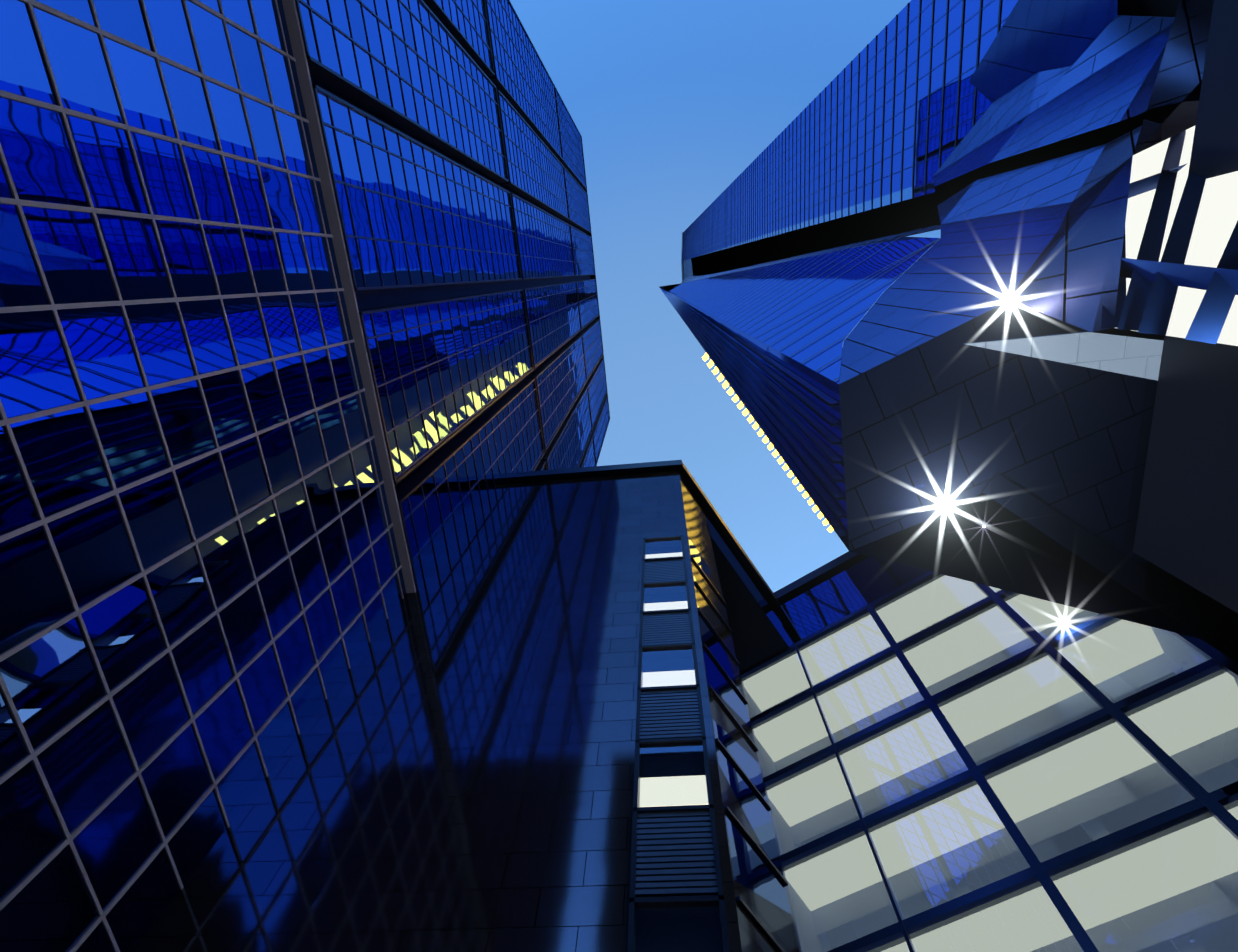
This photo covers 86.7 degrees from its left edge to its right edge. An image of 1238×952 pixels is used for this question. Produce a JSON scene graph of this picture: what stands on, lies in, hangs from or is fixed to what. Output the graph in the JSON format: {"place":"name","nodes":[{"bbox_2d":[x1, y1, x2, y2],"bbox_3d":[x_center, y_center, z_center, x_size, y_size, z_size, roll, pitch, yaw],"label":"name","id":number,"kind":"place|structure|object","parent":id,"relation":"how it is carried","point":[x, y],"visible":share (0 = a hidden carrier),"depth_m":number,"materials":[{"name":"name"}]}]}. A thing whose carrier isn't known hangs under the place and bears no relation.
{"place":"outdoors","nodes":[
{"label":"outdoors","id":0,"kind":"place"},
{"bbox_2d":[0,0,609,951],"bbox_3d":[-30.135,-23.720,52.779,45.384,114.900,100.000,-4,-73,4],"label":"tower","id":1,"kind":"structure","parent":0,"point":[302,364],"depth_m":14.99,"materials":[{"name":"blue glass"}]},
{"bbox_2d":[510,0,940,592],"label":"sky","id":2,"kind":"structure","parent":0,"point":[669,102],"materials":[{"name":"blue"}]},
{"bbox_2d":[659,0,1201,638],"bbox_3d":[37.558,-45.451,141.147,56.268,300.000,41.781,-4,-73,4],"label":"tower","id":3,"kind":"structure","parent":0,"point":[865,142],"depth_m":40.94,"materials":[{"name":"blue glass"}]},
{"bbox_2d":[670,237,939,383],"bbox_3d":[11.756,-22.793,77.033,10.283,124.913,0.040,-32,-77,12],"label":"tower prow","id":4,"kind":"object","parent":3,"relation":"attached to","point":[810,312],"visible":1,"depth_m":31.87,"materials":[{"name":"blue glass"}]},
{"bbox_2d":[839,0,1237,659],"bbox_3d":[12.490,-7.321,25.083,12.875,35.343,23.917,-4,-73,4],"label":"building","id":5,"kind":"structure","parent":3,"relation":"attached to","point":[1071,188],"depth_m":18.47,"materials":[{"name":"blue stone"}]},
{"bbox_2d":[1016,0,1237,612],"bbox_3d":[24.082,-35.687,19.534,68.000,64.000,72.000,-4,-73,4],"label":"buildings","id":6,"kind":"structure","parent":0,"point":[1187,527],"depth_m":16.18,"materials":[{"name":"black"}]},
{"label":"ground","id":7,"kind":"structure","parent":0,"visible":0},
{"bbox_2d":[133,460,799,951],"bbox_3d":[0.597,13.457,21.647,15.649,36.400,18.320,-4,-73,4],"label":"building","id":8,"kind":"structure","parent":7,"relation":"on","point":[527,728],"depth_m":14.80,"materials":[{"name":"blue glass"}]},
{"bbox_2d":[704,506,789,673],"bbox_3d":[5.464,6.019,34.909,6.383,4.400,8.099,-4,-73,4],"label":"wall","id":9,"kind":"structure","parent":8,"relation":"attached to","point":[758,634],"depth_m":33.14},
{"bbox_2d":[740,551,1237,951],"bbox_3d":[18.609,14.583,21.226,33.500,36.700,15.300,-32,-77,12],"label":"glass facade","id":10,"kind":"structure","parent":7,"relation":"on","point":[949,764],"depth_m":22.55,"materials":[{"name":"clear glass"}]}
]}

